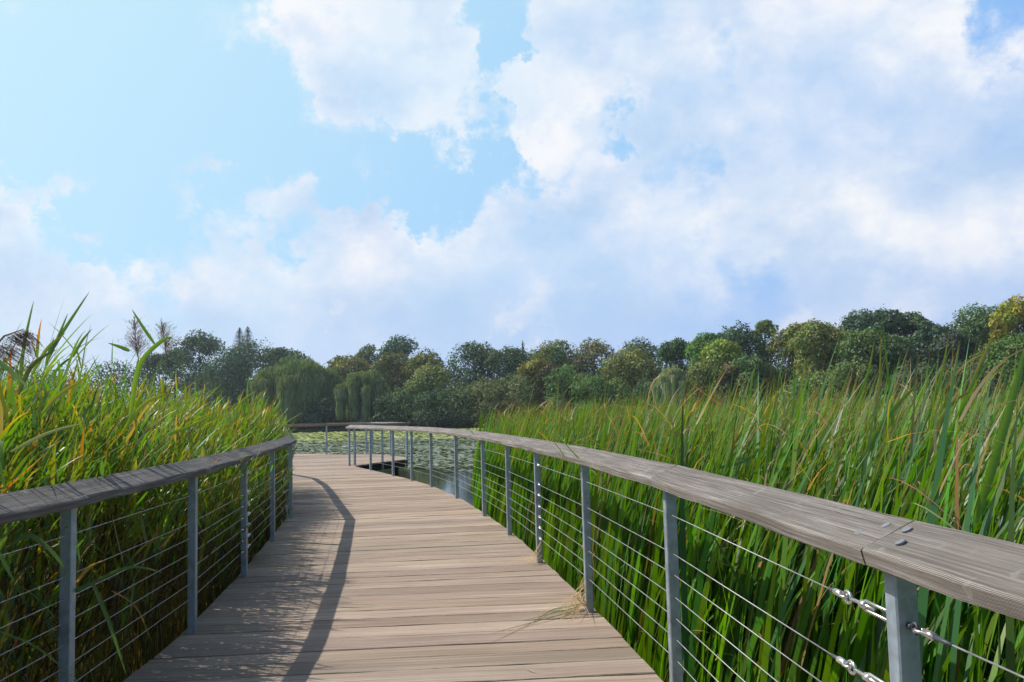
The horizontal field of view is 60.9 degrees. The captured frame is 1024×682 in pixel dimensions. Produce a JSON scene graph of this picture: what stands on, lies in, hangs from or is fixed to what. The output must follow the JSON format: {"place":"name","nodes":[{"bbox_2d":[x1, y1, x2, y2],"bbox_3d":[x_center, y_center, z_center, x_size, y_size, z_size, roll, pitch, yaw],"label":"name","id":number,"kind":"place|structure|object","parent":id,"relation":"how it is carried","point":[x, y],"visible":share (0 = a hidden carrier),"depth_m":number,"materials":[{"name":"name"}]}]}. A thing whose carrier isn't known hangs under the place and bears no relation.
{"place":"outdoors","nodes":[
{"label":"outdoors","id":0,"kind":"place"},
{"bbox_2d":[1,425,665,681],"bbox_3d":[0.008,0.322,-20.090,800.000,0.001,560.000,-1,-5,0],"label":"water","id":1,"kind":"structure","parent":0,"point":[448,486],"depth_m":26.55,"materials":[{"name":"liquid"}]},
{"bbox_2d":[0,300,303,681],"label":"reed bed","id":2,"kind":"object","parent":1,"relation":"on","point":[96,442],"visible":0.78,"depth_m":5.46,"materials":[{"name":"green plant"}]},
{"bbox_2d":[0,360,29,388],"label":"reed leaf","id":3,"kind":"object","parent":2,"relation":"attached to","point":[7,368],"visible":1,"depth_m":2.60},
{"bbox_2d":[0,329,44,387],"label":"reed plume","id":4,"kind":"object","parent":2,"relation":"attached to","point":[26,342],"visible":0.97,"depth_m":3.21,"materials":[{"name":"brown"}]},
{"bbox_2d":[18,301,33,388],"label":"reed leaf","id":5,"kind":"object","parent":2,"relation":"attached to","point":[27,329],"visible":0.56,"depth_m":3.61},
{"bbox_2d":[17,349,55,394],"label":"reed leaf","id":6,"kind":"object","parent":2,"relation":"attached to","point":[26,374],"visible":0.97,"depth_m":3.20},
{"bbox_2d":[10,534,64,577],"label":"reed leaf","id":7,"kind":"object","parent":2,"relation":"attached to","point":[44,544],"visible":1,"depth_m":3.25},
{"bbox_2d":[0,631,75,679],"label":"reed leaf","id":8,"kind":"object","parent":2,"relation":"attached to","point":[31,644],"visible":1,"depth_m":3.03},
{"bbox_2d":[11,424,78,452],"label":"reed leaf","id":9,"kind":"object","parent":2,"relation":"attached to","point":[37,438],"visible":1,"depth_m":3.38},
{"bbox_2d":[31,333,64,375],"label":"reed leaf","id":10,"kind":"object","parent":2,"relation":"attached to","point":[47,348],"visible":0.92,"depth_m":3.41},
{"bbox_2d":[45,314,67,363],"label":"reed leaf","id":11,"kind":"object","parent":2,"relation":"attached to","point":[53,346],"visible":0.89,"depth_m":3.91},
{"bbox_2d":[41,378,85,413],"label":"reed leaf","id":12,"kind":"object","parent":2,"relation":"attached to","point":[49,404],"visible":1,"depth_m":3.60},
{"bbox_2d":[50,293,88,353],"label":"reed leaf","id":13,"kind":"object","parent":2,"relation":"attached to","point":[69,321],"visible":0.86,"depth_m":3.92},
{"bbox_2d":[32,566,162,604],"bbox_3d":[-1.820,1.073,3.828,0.574,0.160,0.005,-1,-5,0],"label":"reed leaf","id":14,"kind":"object","parent":2,"relation":"attached to","point":[82,587],"visible":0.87,"depth_m":3.83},
{"bbox_2d":[91,582,125,672],"bbox_3d":[-1.584,1.129,3.422,0.142,0.361,0.004,-1,-5,0],"label":"reed leaf","id":15,"kind":"object","parent":2,"relation":"attached to","point":[102,605],"visible":1,"depth_m":3.43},
{"bbox_2d":[112,591,151,642],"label":"reed leaf","id":16,"kind":"object","parent":2,"relation":"attached to","point":[131,602],"visible":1,"depth_m":4.12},
{"bbox_2d":[121,317,152,413],"bbox_3d":[-3.267,0.203,7.631,0.378,0.865,0.386,-1,-5,0],"label":"reed plume","id":17,"kind":"object","parent":2,"relation":"on","point":[136,347],"visible":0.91,"depth_m":7.62,"materials":[{"name":"brown"}]},
{"bbox_2d":[122,393,164,432],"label":"reed leaf","id":18,"kind":"object","parent":2,"relation":"attached to","point":[135,413],"visible":1,"depth_m":4.59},
{"bbox_2d":[132,310,154,343],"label":"reed leaf","id":19,"kind":"object","parent":2,"relation":"attached to","point":[145,331],"visible":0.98,"depth_m":5.22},
{"bbox_2d":[129,336,172,413],"bbox_3d":[-1.823,0.172,4.401,0.220,0.387,0.007,-1,-5,0],"label":"reed leaf","id":20,"kind":"object","parent":2,"relation":"attached to","point":[149,351],"visible":1,"depth_m":4.40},
{"bbox_2d":[155,318,190,402],"bbox_3d":[-3.220,0.226,8.223,0.320,0.915,0.332,-1,-5,0],"label":"reed plume","id":21,"kind":"object","parent":2,"relation":"on","point":[163,336],"visible":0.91,"depth_m":8.22,"materials":[{"name":"brown"}]},
{"bbox_2d":[163,414,213,435],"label":"reed leaf","id":22,"kind":"object","parent":2,"relation":"attached to","point":[183,428],"visible":0.97,"depth_m":5.78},
{"bbox_2d":[292,435,477,471],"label":"lily pads","id":23,"kind":"object","parent":1,"relation":"on","point":[338,448],"visible":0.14,"depth_m":46.65,"materials":[{"name":"green plant"}]},
{"bbox_2d":[291,428,491,442],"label":"duckweed mat","id":24,"kind":"object","parent":1,"relation":"on","point":[310,436],"visible":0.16,"depth_m":75.78,"materials":[{"name":"green plant"}]},
{"bbox_2d":[470,306,1023,681],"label":"cattail bed","id":25,"kind":"object","parent":1,"relation":"in","point":[818,452],"visible":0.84,"depth_m":4.87,"materials":[{"name":"green plant"}]},
{"bbox_2d":[719,447,765,468],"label":"reed leaf","id":26,"kind":"object","parent":25,"relation":"on","point":[741,461],"visible":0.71,"depth_m":5.16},
{"bbox_2d":[790,365,794,435],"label":"reed leaf","id":27,"kind":"object","parent":25,"relation":"on","point":[793,403],"visible":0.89,"depth_m":6.48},
{"bbox_2d":[849,343,873,412],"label":"reed leaf","id":28,"kind":"object","parent":25,"relation":"attached to","point":[862,386],"visible":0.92,"depth_m":5.39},
{"bbox_2d":[857,383,918,468],"bbox_3d":[1.806,0.402,4.174,0.332,0.412,0.007,-1,-5,0],"label":"reed leaf","id":29,"kind":"object","parent":25,"relation":"on","point":[875,435],"visible":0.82,"depth_m":4.17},
{"bbox_2d":[921,336,948,435],"bbox_3d":[2.177,0.227,4.490,0.184,0.517,0.004,-1,-5,0],"label":"reed leaf","id":30,"kind":"object","parent":25,"relation":"on","point":[937,388],"visible":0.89,"depth_m":4.49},
{"bbox_2d":[900,388,975,516],"bbox_3d":[1.696,0.454,3.469,0.353,0.528,0.005,-1,-5,0],"label":"reed leaf","id":31,"kind":"object","parent":25,"relation":"on","point":[920,476],"visible":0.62,"depth_m":3.47,"materials":[{"name":"plant"}]},
{"bbox_2d":[925,319,999,489],"bbox_3d":[1.855,0.258,3.585,0.357,0.699,0.005,-1,-5,0],"label":"reed leaf","id":32,"kind":"object","parent":25,"relation":"on","point":[971,384],"visible":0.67,"depth_m":3.59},
{"bbox_2d":[973,350,1023,522],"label":"reed leaf","id":33,"kind":"object","parent":25,"relation":"attached to","point":[995,457],"visible":1,"depth_m":2.88,"materials":[{"name":"plant"}]},
{"bbox_2d":[282,420,509,428],"bbox_3d":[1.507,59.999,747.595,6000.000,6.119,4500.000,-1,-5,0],"label":"ground","id":34,"kind":"structure","parent":0,"point":[414,425],"depth_m":124.76,"materials":[{"name":"plant"}]},
{"bbox_2d":[2,364,95,399],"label":"oak tree","id":35,"kind":"object","parent":34,"relation":"on","point":[48,375],"visible":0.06,"depth_m":188.47,"materials":[{"name":"green plant"}]},
{"bbox_2d":[81,359,153,406],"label":"oak tree","id":36,"kind":"object","parent":34,"relation":"on","point":[119,371],"visible":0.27,"depth_m":184.02,"materials":[{"name":"green plant"}]},
{"bbox_2d":[133,352,169,404],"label":"oak tree","id":37,"kind":"object","parent":34,"relation":"on","point":[153,360],"visible":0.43,"depth_m":171.37,"materials":[{"name":"green plant"}]},
{"bbox_2d":[154,350,192,408],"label":"oak tree","id":38,"kind":"object","parent":34,"relation":"on","point":[169,371],"visible":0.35,"depth_m":164.23,"materials":[{"name":"green plant"}]},
{"bbox_2d":[168,329,226,409],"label":"oak tree","id":39,"kind":"object","parent":34,"relation":"on","point":[203,343],"visible":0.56,"depth_m":159.09,"materials":[{"name":"green plant"}]},
{"bbox_2d":[174,378,256,415],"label":"shrub","id":40,"kind":"object","parent":34,"relation":"on","point":[208,393],"visible":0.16,"depth_m":147.64,"materials":[{"name":"green plant"}]},
{"bbox_2d":[191,337,285,414],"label":"maple tree","id":41,"kind":"object","parent":34,"relation":"on","point":[237,368],"visible":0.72,"depth_m":149.51,"materials":[{"name":"green plant"}]},
{"bbox_2d":[236,326,257,384],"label":"spruce tree","id":42,"kind":"object","parent":34,"relation":"on","point":[246,335],"visible":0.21,"depth_m":185.66,"materials":[{"name":"green plant"}]},
{"bbox_2d":[257,346,292,367],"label":"maple tree","id":43,"kind":"object","parent":34,"relation":"on","point":[280,352],"visible":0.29,"depth_m":155.53,"materials":[{"name":"green plant"}]},
{"bbox_2d":[270,348,309,363],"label":"maple tree","id":44,"kind":"object","parent":34,"relation":"on","point":[301,356],"visible":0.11,"depth_m":164.58,"materials":[{"name":"green plant"}]},
{"bbox_2d":[249,354,342,423],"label":"willow tree","id":45,"kind":"object","parent":34,"relation":"on","point":[296,381],"visible":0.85,"depth_m":134.03,"materials":[{"name":"green plant"}]},
{"bbox_2d":[299,392,358,428],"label":"shrub","id":46,"kind":"object","parent":34,"relation":"on","point":[328,406],"visible":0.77,"depth_m":131.97,"materials":[{"name":"green plant"}]},
{"bbox_2d":[327,355,346,380],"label":"poplar tree","id":47,"kind":"object","parent":34,"relation":"on","point":[331,364],"visible":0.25,"depth_m":149.40,"materials":[{"name":"green plant"}]},
{"bbox_2d":[330,354,372,420],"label":"ash tree","id":48,"kind":"object","parent":34,"relation":"on","point":[350,365],"visible":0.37,"depth_m":146.87,"materials":[{"name":"green plant"}]},
{"bbox_2d":[333,370,390,421],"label":"willow tree","id":49,"kind":"object","parent":34,"relation":"on","point":[356,391],"visible":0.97,"depth_m":127.89,"materials":[{"name":"green plant"}]},
{"bbox_2d":[354,343,379,365],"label":"poplar tree","id":50,"kind":"object","parent":34,"relation":"on","point":[366,352],"visible":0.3,"depth_m":151.51,"materials":[{"name":"green plant"}]},
{"bbox_2d":[367,351,412,420],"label":"ash tree","id":51,"kind":"object","parent":34,"relation":"on","point":[397,366],"visible":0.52,"depth_m":137.08,"materials":[{"name":"green plant"}]},
{"bbox_2d":[123,453,662,681],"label":"boardwalk","id":52,"kind":"structure","parent":34,"relation":"on","point":[373,575],"depth_m":6.22,"materials":[{"name":"brown wood"}]},
{"bbox_2d":[0,432,296,681],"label":"railing","id":53,"kind":"object","parent":52,"relation":"attached to","point":[66,500],"visible":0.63,"depth_m":4.36,"materials":[{"name":"metal"}]},
{"bbox_2d":[278,422,405,455],"bbox_3d":[-7.482,3.451,29.112,9.496,1.321,3.595,-2,-5,10],"label":"railing","id":54,"kind":"object","parent":52,"relation":"on","point":[323,424],"visible":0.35,"depth_m":30.34,"materials":[{"name":"metal"}]},
{"bbox_2d":[353,422,409,468],"bbox_3d":[-3.777,3.033,25.047,0.276,1.321,2.901,-4,-5,24],"label":"railing","id":55,"kind":"object","parent":52,"relation":"attached to","point":[382,440],"visible":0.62,"depth_m":25.19,"materials":[{"name":"metal"}]},
{"bbox_2d":[494,576,594,638],"bbox_3d":[0.264,1.704,5.579,0.524,0.217,1.210,-4,-5,28],"label":"dry reed tuft","id":56,"kind":"object","parent":52,"relation":"on","point":[580,587],"visible":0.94,"depth_m":5.85,"materials":[{"name":"beige plant"}]},
{"bbox_2d":[345,425,1023,681],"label":"railing","id":57,"kind":"object","parent":52,"relation":"attached to","point":[906,556],"visible":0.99,"depth_m":2.33,"materials":[{"name":"metal"}]},
{"bbox_2d":[375,334,418,394],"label":"maple tree","id":58,"kind":"object","parent":34,"relation":"on","point":[401,345],"visible":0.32,"depth_m":145.33,"materials":[{"name":"green plant"}]},
{"bbox_2d":[368,386,429,423],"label":"shrub","id":59,"kind":"object","parent":34,"relation":"on","point":[394,404],"visible":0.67,"depth_m":123.95,"materials":[{"name":"green plant"}]},
{"bbox_2d":[391,378,448,424],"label":"shrub","id":60,"kind":"object","parent":34,"relation":"on","point":[415,385],"visible":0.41,"depth_m":124.30,"materials":[{"name":"green plant"}]},
{"bbox_2d":[402,348,448,386],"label":"ash tree","id":61,"kind":"object","parent":34,"relation":"on","point":[417,361],"visible":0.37,"depth_m":135.04,"materials":[{"name":"green plant"}]},
{"bbox_2d":[406,362,455,423],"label":"ash tree","id":62,"kind":"object","parent":34,"relation":"on","point":[434,374],"visible":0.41,"depth_m":126.46,"materials":[{"name":"green plant"}]},
{"bbox_2d":[408,381,479,426],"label":"shrub","id":63,"kind":"object","parent":34,"relation":"on","point":[437,401],"visible":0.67,"depth_m":119.93,"materials":[{"name":"green plant"}]},
{"bbox_2d":[439,355,486,390],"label":"oak tree","id":64,"kind":"object","parent":34,"relation":"on","point":[456,377],"visible":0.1,"depth_m":159.02,"materials":[{"name":"green plant"}]},
{"bbox_2d":[445,339,506,395],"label":"maple tree","id":65,"kind":"object","parent":34,"relation":"on","point":[474,352],"visible":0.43,"depth_m":128.87,"materials":[{"name":"green plant"}]},
{"bbox_2d":[446,375,505,425],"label":"shrub","id":66,"kind":"object","parent":34,"relation":"on","point":[475,392],"visible":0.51,"depth_m":117.57,"materials":[{"name":"green plant"}]},
{"bbox_2d":[483,346,531,413],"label":"maple tree","id":67,"kind":"object","parent":34,"relation":"on","point":[515,358],"visible":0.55,"depth_m":125.11,"materials":[{"name":"green plant"}]},
{"bbox_2d":[472,372,543,423],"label":"shrub","id":68,"kind":"object","parent":34,"relation":"on","point":[521,392],"visible":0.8,"depth_m":114.84,"materials":[{"name":"green plant"}]},
{"bbox_2d":[515,357,551,419],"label":"maple","id":69,"kind":"object","parent":34,"relation":"on","point":[534,366],"visible":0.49,"depth_m":116.87,"materials":[{"name":"green plant"}]},
{"bbox_2d":[535,362,560,404],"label":"maple","id":70,"kind":"object","parent":34,"relation":"on","point":[551,366],"visible":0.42,"depth_m":115.79,"materials":[{"name":"green plant"}]},
{"bbox_2d":[528,339,579,407],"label":"oak tree","id":71,"kind":"object","parent":34,"relation":"on","point":[552,352],"visible":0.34,"depth_m":126.92,"materials":[{"name":"green plant"}]},
{"bbox_2d":[538,364,592,418],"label":"shrub","id":72,"kind":"object","parent":34,"relation":"on","point":[565,374],"visible":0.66,"depth_m":112.11,"materials":[{"name":"green plant"}]},
{"bbox_2d":[176,333,998,427],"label":"undergrowth","id":73,"kind":"object","parent":34,"relation":"on","point":[928,360],"visible":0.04,"depth_m":118.21,"materials":[{"name":"green plant"}]},
{"bbox_2d":[568,372,628,413],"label":"shrub","id":74,"kind":"object","parent":34,"relation":"on","point":[594,380],"visible":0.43,"depth_m":108.69,"materials":[{"name":"green plant"}]},
{"bbox_2d":[571,337,626,380],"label":"ash tree","id":75,"kind":"object","parent":34,"relation":"on","point":[592,349],"visible":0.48,"depth_m":123.61,"materials":[{"name":"green plant"}]},
{"bbox_2d":[585,376,644,413],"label":"shrub","id":76,"kind":"object","parent":34,"relation":"on","point":[622,384],"visible":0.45,"depth_m":107.25,"materials":[{"name":"green plant"}]},
{"bbox_2d":[597,344,663,400],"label":"oak tree","id":77,"kind":"object","parent":34,"relation":"on","point":[639,368],"visible":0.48,"depth_m":110.46,"materials":[{"name":"green plant"}]},
{"bbox_2d":[616,336,662,385],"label":"oak tree","id":78,"kind":"object","parent":34,"relation":"on","point":[648,348],"visible":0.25,"depth_m":131.57,"materials":[{"name":"green plant"}]},
{"bbox_2d":[631,378,652,409],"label":"shrub","id":79,"kind":"object","parent":34,"relation":"on","point":[645,384],"visible":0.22,"depth_m":104.72,"materials":[{"name":"green plant"}]},
{"bbox_2d":[652,364,693,408],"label":"willow tree","id":80,"kind":"object","parent":34,"relation":"on","point":[675,376],"visible":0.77,"depth_m":101.39,"materials":[{"name":"green plant"}]},
{"bbox_2d":[656,336,692,378],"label":"maple tree","id":81,"kind":"object","parent":34,"relation":"on","point":[667,352],"visible":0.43,"depth_m":115.19,"materials":[{"name":"green plant"}]},
{"bbox_2d":[683,330,722,395],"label":"maple tree","id":82,"kind":"object","parent":34,"relation":"on","point":[701,341],"visible":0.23,"depth_m":107.46,"materials":[{"name":"green plant"}]},
{"bbox_2d":[681,355,734,412],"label":"shrub","id":83,"kind":"object","parent":34,"relation":"on","point":[705,371],"visible":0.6,"depth_m":98.92,"materials":[{"name":"green plant"}]},
{"bbox_2d":[698,338,746,408],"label":"maple tree","id":84,"kind":"object","parent":34,"relation":"on","point":[725,351],"visible":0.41,"depth_m":100.39,"materials":[{"name":"green plant"}]},
{"bbox_2d":[711,361,747,408],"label":"shrub","id":85,"kind":"object","parent":34,"relation":"on","point":[731,371],"visible":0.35,"depth_m":97.78,"materials":[{"name":"green plant"}]},
{"bbox_2d":[698,320,767,398],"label":"maple tree","id":86,"kind":"object","parent":34,"relation":"on","point":[748,341],"visible":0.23,"depth_m":106.32,"materials":[{"name":"green plant"}]},
{"bbox_2d":[729,354,778,404],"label":"shrub","id":87,"kind":"object","parent":34,"relation":"on","point":[761,369],"visible":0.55,"depth_m":96.43,"materials":[{"name":"green plant"}]},
{"bbox_2d":[753,319,778,376],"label":"poplar tree","id":88,"kind":"object","parent":34,"relation":"on","point":[766,327],"visible":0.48,"depth_m":111.81,"materials":[{"name":"green plant"}]},
{"bbox_2d":[745,339,789,376],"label":"oak tree","id":89,"kind":"object","parent":34,"relation":"on","point":[774,356],"visible":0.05,"depth_m":128.76,"materials":[{"name":"green plant"}]},
{"bbox_2d":[756,365,800,406],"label":"shrub","id":90,"kind":"object","parent":34,"relation":"on","point":[776,372],"visible":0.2,"depth_m":97.21,"materials":[{"name":"green plant"}]},
{"bbox_2d":[769,325,799,384],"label":"oak tree","id":91,"kind":"object","parent":34,"relation":"on","point":[779,342],"visible":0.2,"depth_m":105.72,"materials":[{"name":"green plant"}]},
{"bbox_2d":[787,321,812,403],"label":"oak tree","id":92,"kind":"object","parent":34,"relation":"on","point":[794,329],"visible":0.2,"depth_m":103.99,"materials":[{"name":"green plant"}]},
{"bbox_2d":[769,369,850,406],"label":"shrub","id":93,"kind":"object","parent":34,"relation":"on","point":[811,380],"visible":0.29,"depth_m":91.74,"materials":[{"name":"green plant"}]},
{"bbox_2d":[784,318,847,403],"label":"oak tree","id":94,"kind":"object","parent":34,"relation":"on","point":[819,340],"visible":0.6,"depth_m":96.78,"materials":[{"name":"green plant"}]},
{"bbox_2d":[814,355,887,404],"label":"shrub","id":95,"kind":"object","parent":34,"relation":"on","point":[845,372],"visible":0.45,"depth_m":89.05,"materials":[{"name":"green plant"}]},
{"bbox_2d":[834,327,888,398],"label":"maple tree","id":96,"kind":"object","parent":34,"relation":"on","point":[857,342],"visible":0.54,"depth_m":90.69,"materials":[{"name":"green plant"}]},
{"bbox_2d":[838,308,888,360],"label":"oak tree","id":97,"kind":"object","parent":34,"relation":"on","point":[855,321],"visible":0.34,"depth_m":103.51,"materials":[{"name":"green plant"}]},
{"bbox_2d":[864,304,908,368],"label":"oak tree","id":98,"kind":"object","parent":34,"relation":"on","point":[888,318],"visible":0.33,"depth_m":101.99,"materials":[{"name":"green plant"}]},
{"bbox_2d":[864,331,921,399],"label":"maple tree","id":99,"kind":"object","parent":34,"relation":"on","point":[897,347],"visible":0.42,"depth_m":89.61,"materials":[{"name":"green plant"}]},
{"bbox_2d":[890,311,934,380],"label":"oak tree","id":100,"kind":"object","parent":34,"relation":"on","point":[910,328],"visible":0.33,"depth_m":102.03,"materials":[{"name":"green plant"}]},
{"bbox_2d":[873,361,958,401],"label":"shrub","id":101,"kind":"object","parent":34,"relation":"on","point":[922,372],"visible":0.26,"depth_m":86.49,"materials":[{"name":"green plant"}]},
{"bbox_2d":[911,319,952,386],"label":"maple tree","id":102,"kind":"object","parent":34,"relation":"on","point":[935,332],"visible":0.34,"depth_m":97.56,"materials":[{"name":"green plant"}]},
{"bbox_2d":[925,329,979,379],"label":"oak tree","id":103,"kind":"object","parent":34,"relation":"on","point":[939,345],"visible":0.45,"depth_m":93.14,"materials":[{"name":"green plant"}]},
{"bbox_2d":[934,355,1012,400],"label":"shrub","id":104,"kind":"object","parent":34,"relation":"on","point":[982,376],"visible":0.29,"depth_m":84.38,"materials":[{"name":"green plant"}]},
{"bbox_2d":[944,301,1022,378],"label":"oak tree","id":105,"kind":"object","parent":34,"relation":"on","point":[972,327],"visible":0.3,"depth_m":96.68,"materials":[{"name":"green plant"}]},
{"bbox_2d":[967,331,1023,397],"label":"maple tree","id":106,"kind":"object","parent":34,"relation":"on","point":[1002,345],"visible":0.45,"depth_m":85.38,"materials":[{"name":"green plant"}]},
{"bbox_2d":[984,293,1023,392],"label":"maple tree","id":107,"kind":"object","parent":34,"relation":"on","point":[1011,313],"visible":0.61,"depth_m":91.94,"materials":[{"name":"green plant"}]},
{"bbox_2d":[0,0,1023,403],"label":"sky","id":108,"kind":"structure","parent":0,"point":[324,179],"materials":[{"name":"blue"}]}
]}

